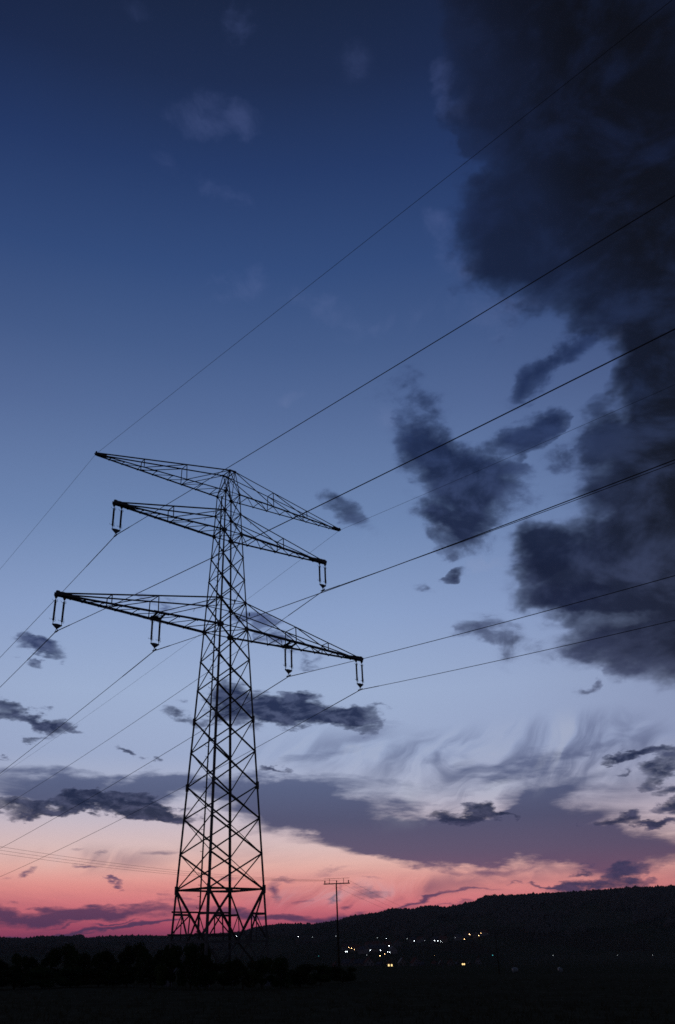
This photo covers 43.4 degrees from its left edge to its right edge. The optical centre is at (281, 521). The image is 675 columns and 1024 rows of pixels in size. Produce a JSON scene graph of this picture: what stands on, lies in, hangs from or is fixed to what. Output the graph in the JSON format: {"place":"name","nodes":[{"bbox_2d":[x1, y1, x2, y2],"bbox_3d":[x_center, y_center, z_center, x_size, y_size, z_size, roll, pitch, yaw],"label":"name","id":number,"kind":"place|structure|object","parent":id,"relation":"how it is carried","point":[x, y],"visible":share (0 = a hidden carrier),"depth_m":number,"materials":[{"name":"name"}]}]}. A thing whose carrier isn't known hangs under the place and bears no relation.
{"place":"outdoors","nodes":[
{"label":"outdoors","id":0,"kind":"place"},
{"bbox_2d":[0,896,674,1023],"bbox_3d":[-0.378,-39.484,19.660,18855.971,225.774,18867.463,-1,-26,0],"label":"ground","id":1,"kind":"structure","parent":0,"point":[601,943],"depth_m":83.58,"materials":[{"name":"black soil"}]},
{"bbox_2d":[0,960,13,983],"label":"tree","id":2,"kind":"object","parent":1,"relation":"on","point":[4,965],"visible":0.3,"depth_m":84.74,"materials":[{"name":"green plant"}]},
{"bbox_2d":[9,953,27,976],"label":"tree","id":3,"kind":"object","parent":1,"relation":"on","point":[16,960],"visible":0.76,"depth_m":80.89,"materials":[{"name":"green plant"}]},
{"bbox_2d":[23,955,48,984],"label":"tree","id":4,"kind":"object","parent":1,"relation":"on","point":[31,963],"visible":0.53,"depth_m":85.54,"materials":[{"name":"green plant"}]},
{"bbox_2d":[37,947,61,979],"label":"tree","id":5,"kind":"object","parent":1,"relation":"on","point":[53,957],"visible":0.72,"depth_m":84.36,"materials":[{"name":"green plant"}]},
{"bbox_2d":[54,942,82,977],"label":"tree","id":6,"kind":"object","parent":1,"relation":"on","point":[72,957],"visible":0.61,"depth_m":82.97,"materials":[{"name":"green plant"}]},
{"bbox_2d":[78,948,91,978],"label":"tree","id":7,"kind":"object","parent":1,"relation":"on","point":[86,961],"visible":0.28,"depth_m":86.47,"materials":[{"name":"green plant"}]},
{"bbox_2d":[91,949,109,970],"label":"tree","id":8,"kind":"object","parent":1,"relation":"on","point":[95,958],"visible":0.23,"depth_m":90.29,"materials":[{"name":"green plant"}]},
{"bbox_2d":[96,948,123,975],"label":"tree","id":9,"kind":"object","parent":1,"relation":"on","point":[106,960],"visible":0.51,"depth_m":85.33,"materials":[{"name":"green plant"}]},
{"bbox_2d":[115,944,135,973],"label":"tree","id":10,"kind":"object","parent":1,"relation":"on","point":[128,957],"visible":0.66,"depth_m":83.08,"materials":[{"name":"green plant"}]},
{"bbox_2d":[132,940,151,983],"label":"tree","id":11,"kind":"object","parent":1,"relation":"on","point":[142,953],"visible":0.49,"depth_m":82.34,"materials":[{"name":"green plant"}]},
{"bbox_2d":[148,945,164,973],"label":"tree","id":12,"kind":"object","parent":1,"relation":"on","point":[157,955],"visible":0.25,"depth_m":78.94,"materials":[{"name":"green plant"}]},
{"bbox_2d":[154,945,182,988],"bbox_3d":[-7.352,28.710,54.522,1.826,2.858,2.198,7,-27,-15],"label":"bush","id":13,"kind":"object","parent":1,"relation":"on","point":[172,958],"visible":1,"depth_m":54.36,"materials":[{"name":"green plant"}]},
{"bbox_2d":[162,943,184,972],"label":"tree","id":14,"kind":"object","parent":1,"relation":"on","point":[166,948],"visible":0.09,"depth_m":75.93,"materials":[{"name":"green plant"}]},
{"bbox_2d":[176,941,203,989],"bbox_3d":[-5.771,28.357,53.918,2.044,2.906,1.513,7,-27,-15],"label":"bush","id":15,"kind":"object","parent":1,"relation":"on","point":[191,956],"visible":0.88,"depth_m":53.71,"materials":[{"name":"green plant"}]},
{"bbox_2d":[183,944,201,979],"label":"tree","id":16,"kind":"object","parent":1,"relation":"on","point":[188,967],"visible":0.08,"depth_m":73.74,"materials":[{"name":"green plant"}]},
{"bbox_2d":[198,943,214,973],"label":"tree","id":17,"kind":"object","parent":1,"relation":"on","point":[202,953],"visible":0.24,"depth_m":74.34,"materials":[{"name":"green plant"}]},
{"bbox_2d":[54,451,363,986],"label":"pylon","id":18,"kind":"object","parent":1,"relation":"on","point":[229,890],"visible":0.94,"depth_m":72.43,"materials":[{"name":"metal"}]},
{"bbox_2d":[52,599,64,632],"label":"insulator set","id":19,"kind":"object","parent":18,"relation":"hanging from","point":[56,626],"visible":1,"depth_m":66.73,"materials":[{"name":"brown ceramic"}]},
{"bbox_2d":[0,328,674,686],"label":"conductor","id":20,"kind":"object","parent":19,"relation":"hanging from","point":[378,476],"visible":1,"depth_m":37.10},
{"bbox_2d":[109,507,123,536],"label":"insulator set","id":21,"kind":"object","parent":18,"relation":"hanging from","point":[114,529],"visible":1,"depth_m":73.13,"materials":[{"name":"brown ceramic"}]},
{"bbox_2d":[5,195,674,651],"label":"conductor","id":22,"kind":"object","parent":21,"relation":"hanging from","point":[373,379],"visible":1,"depth_m":46.12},
{"bbox_2d":[148,619,161,650],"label":"insulator set","id":23,"kind":"object","parent":18,"relation":"hanging from","point":[154,645],"visible":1,"depth_m":71.19,"materials":[{"name":"brown ceramic"}]},
{"bbox_2d":[1,459,674,772],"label":"conductor","id":24,"kind":"object","parent":23,"relation":"hanging from","point":[372,574],"visible":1,"depth_m":48.91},
{"bbox_2d":[283,648,292,676],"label":"insulator set","id":25,"kind":"object","parent":18,"relation":"hanging from","point":[288,671],"visible":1,"depth_m":78.29,"materials":[{"name":"brown ceramic"}]},
{"bbox_2d":[3,575,674,846],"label":"conductor","id":26,"kind":"object","parent":25,"relation":"hanging from","point":[376,655],"visible":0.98,"depth_m":66.96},
{"bbox_2d":[318,565,326,590],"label":"insulator set","id":27,"kind":"object","parent":18,"relation":"hanging from","point":[322,585],"visible":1,"depth_m":84.76,"materials":[{"name":"brown ceramic"}]},
{"bbox_2d":[0,463,673,808],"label":"conductor","id":28,"kind":"object","parent":27,"relation":"hanging from","point":[367,575],"visible":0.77,"depth_m":79.60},
{"bbox_2d":[0,0,671,568],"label":"earth wire","id":29,"kind":"object","parent":18,"relation":"attached to","point":[376,232],"visible":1,"depth_m":45.18,"materials":[{"name":"grey metal"}]},
{"bbox_2d":[22,386,670,760],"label":"earth wire","id":30,"kind":"object","parent":18,"relation":"attached to","point":[379,513],"visible":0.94,"depth_m":80.74,"materials":[{"name":"grey metal"}]},
{"bbox_2d":[355,663,363,690],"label":"insulator set","id":31,"kind":"object","parent":18,"relation":"hanging from","point":[360,685],"visible":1,"depth_m":82.74,"materials":[{"name":"brown ceramic"}]},
{"bbox_2d":[0,620,674,876],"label":"conductor","id":32,"kind":"object","parent":31,"relation":"hanging from","point":[377,686],"visible":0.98,"depth_m":78.51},
{"bbox_2d":[198,950,219,987],"bbox_3d":[-4.660,28.076,52.857,1.561,2.379,1.404,21,-34,-37],"label":"bush","id":33,"kind":"object","parent":1,"relation":"on","point":[208,966],"visible":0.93,"depth_m":52.72,"materials":[{"name":"green plant"}]},
{"bbox_2d":[208,958,237,989],"bbox_3d":[-3.753,28.142,52.534,1.644,1.922,2.082,-24,-35,39],"label":"bush","id":34,"kind":"object","parent":1,"relation":"on","point":[221,979],"visible":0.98,"depth_m":52.46,"materials":[{"name":"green plant"}]},
{"bbox_2d":[226,957,258,989],"bbox_3d":[-2.474,28.194,52.670,2.103,1.974,1.609,0,-26,-1],"label":"bush","id":35,"kind":"object","parent":1,"relation":"on","point":[238,968],"visible":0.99,"depth_m":52.56,"materials":[{"name":"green plant"}]},
{"bbox_2d":[246,956,276,989],"bbox_3d":[-1.451,28.717,53.742,1.809,2.056,2.178,22,-34,-38],"label":"bush","id":36,"kind":"object","parent":1,"relation":"on","point":[263,967],"visible":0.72,"depth_m":53.70,"materials":[{"name":"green plant"}]},
{"bbox_2d":[266,956,292,988],"bbox_3d":[-0.144,29.743,55.749,2.126,2.110,1.573,21,-34,-37],"label":"bush","id":37,"kind":"object","parent":1,"relation":"on","point":[281,965],"visible":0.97,"depth_m":55.53,"materials":[{"name":"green plant"}]},
{"bbox_2d":[287,962,316,987],"bbox_3d":[1.368,31.196,58.237,2.352,1.777,2.614,-6,-27,11],"label":"bush","id":38,"kind":"object","parent":1,"relation":"on","point":[299,976],"visible":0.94,"depth_m":57.57,"materials":[{"name":"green plant"}]},
{"bbox_2d":[308,963,332,984],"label":"bush","id":39,"kind":"object","parent":1,"relation":"on","point":[323,975],"visible":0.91,"depth_m":61.18,"materials":[{"name":"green plant"}]},
{"bbox_2d":[324,878,349,967],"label":"utility pole","id":40,"kind":"object","parent":1,"relation":"on","point":[336,883],"visible":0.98,"depth_m":104.27,"materials":[{"name":"brown wood"}]},
{"bbox_2d":[0,853,474,934],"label":"overhead wire","id":41,"kind":"object","parent":40,"relation":"attached to","point":[186,875],"visible":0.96,"depth_m":80.20,"materials":[{"name":"black metal"}]},
{"bbox_2d":[5,847,477,932],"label":"overhead wire","id":42,"kind":"object","parent":40,"relation":"attached to","point":[197,872],"visible":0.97,"depth_m":79.25,"materials":[{"name":"black metal"}]},
{"bbox_2d":[1,850,482,934],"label":"overhead wire","id":43,"kind":"object","parent":40,"relation":"attached to","point":[196,874],"visible":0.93,"depth_m":82.02,"materials":[{"name":"black metal"}]},
{"bbox_2d":[0,884,674,954],"bbox_3d":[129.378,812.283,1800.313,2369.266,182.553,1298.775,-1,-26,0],"label":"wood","id":44,"kind":"object","parent":1,"relation":"on","point":[657,908],"visible":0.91,"depth_m":1854.70,"materials":[{"name":"black plant"}]},
{"bbox_2d":[329,965,356,982],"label":"bush","id":45,"kind":"object","parent":1,"relation":"on","point":[338,973],"visible":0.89,"depth_m":64.79,"materials":[{"name":"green plant"}]},
{"bbox_2d":[341,958,351,965],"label":"house","id":46,"kind":"structure","parent":1,"relation":"on","point":[345,962],"depth_m":671.14,"materials":[{"name":"stone"}]},
{"bbox_2d":[345,945,350,951],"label":"house","id":47,"kind":"structure","parent":1,"relation":"on","point":[347,948],"depth_m":1120.26,"materials":[{"name":"stone"}]},
{"bbox_2d":[350,944,360,951],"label":"house","id":48,"kind":"structure","parent":1,"relation":"on","point":[354,948],"depth_m":1110.97,"materials":[{"name":"ceramic"}]},
{"bbox_2d":[354,959,364,965],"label":"house","id":49,"kind":"structure","parent":1,"relation":"on","point":[358,962],"depth_m":659.50,"materials":[{"name":"stone"}]},
{"bbox_2d":[358,946,368,953],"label":"house","id":50,"kind":"structure","parent":1,"relation":"on","point":[363,949],"depth_m":1029.04,"materials":[{"name":"stone"}]},
{"bbox_2d":[363,956,373,965],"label":"house","id":51,"kind":"structure","parent":1,"relation":"on","point":[368,961],"depth_m":652.39,"materials":[{"name":"ceramic"}]},
{"bbox_2d":[367,945,377,951],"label":"house","id":52,"kind":"structure","parent":1,"relation":"on","point":[372,948],"depth_m":1070.38,"materials":[{"name":"stone"}]},
{"bbox_2d":[371,941,380,944],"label":"house","id":53,"kind":"structure","parent":1,"relation":"on","point":[375,943],"depth_m":1200.68,"materials":[{"name":"ceramic"}]},
{"bbox_2d":[377,945,386,952],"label":"house","id":54,"kind":"structure","parent":1,"relation":"on","point":[382,948],"depth_m":1077.16,"materials":[{"name":"stone"}]},
{"bbox_2d":[382,941,391,947],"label":"house","id":55,"kind":"structure","parent":1,"relation":"on","point":[388,944],"depth_m":1189.14,"materials":[{"name":"ceramic"}]},
{"bbox_2d":[386,959,393,965],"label":"house","id":56,"kind":"structure","parent":1,"relation":"on","point":[389,963],"depth_m":575.55,"materials":[{"name":"ceramic"}]},
{"bbox_2d":[388,946,396,953],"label":"house","id":57,"kind":"structure","parent":1,"relation":"on","point":[392,949],"depth_m":1064.72,"materials":[{"name":"stone"}]},
{"bbox_2d":[394,940,400,945],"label":"house","id":58,"kind":"structure","parent":1,"relation":"on","point":[397,942],"depth_m":1229.11,"materials":[{"name":"ceramic"}]},
{"bbox_2d":[398,957,405,965],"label":"house","id":59,"kind":"structure","parent":1,"relation":"on","point":[401,961],"depth_m":622.35,"materials":[{"name":"stone"}]},
{"bbox_2d":[409,937,415,942],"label":"house","id":60,"kind":"structure","parent":1,"relation":"on","point":[412,939],"depth_m":1311.47,"materials":[{"name":"stone"}]},
{"bbox_2d":[410,956,419,965],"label":"house","id":61,"kind":"structure","parent":1,"relation":"on","point":[414,961],"depth_m":609.19,"materials":[{"name":"ceramic"}]},
{"bbox_2d":[416,937,424,942],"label":"house","id":62,"kind":"structure","parent":1,"relation":"on","point":[420,939],"depth_m":1299.35,"materials":[{"name":"ceramic"}]},
{"bbox_2d":[430,936,438,943],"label":"house","id":63,"kind":"structure","parent":1,"relation":"on","point":[432,939],"depth_m":1209.71,"materials":[{"name":"stone"}]},
{"bbox_2d":[438,936,447,942],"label":"house","id":64,"kind":"structure","parent":1,"relation":"on","point":[442,938],"depth_m":1205.55,"materials":[{"name":"ceramic"}]},
{"bbox_2d":[454,934,462,939],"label":"house","id":65,"kind":"structure","parent":1,"relation":"on","point":[458,936],"depth_m":1227.10,"materials":[{"name":"stone"}]},
{"bbox_2d":[463,931,471,937],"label":"house","id":66,"kind":"structure","parent":1,"relation":"on","point":[467,934],"depth_m":1271.62,"materials":[{"name":"ceramic"}]},
{"bbox_2d":[475,956,480,963],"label":"house","id":67,"kind":"structure","parent":1,"relation":"on","point":[477,961],"depth_m":719.29,"materials":[{"name":"ceramic"}]},
{"bbox_2d":[479,930,488,935],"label":"house","id":68,"kind":"structure","parent":1,"relation":"on","point":[484,932],"depth_m":1272.51,"materials":[{"name":"ceramic"}]},
{"bbox_2d":[0,0,674,938],"label":"sky","id":69,"kind":"structure","parent":0,"point":[174,174],"materials":[{"name":"blue"}]}
]}

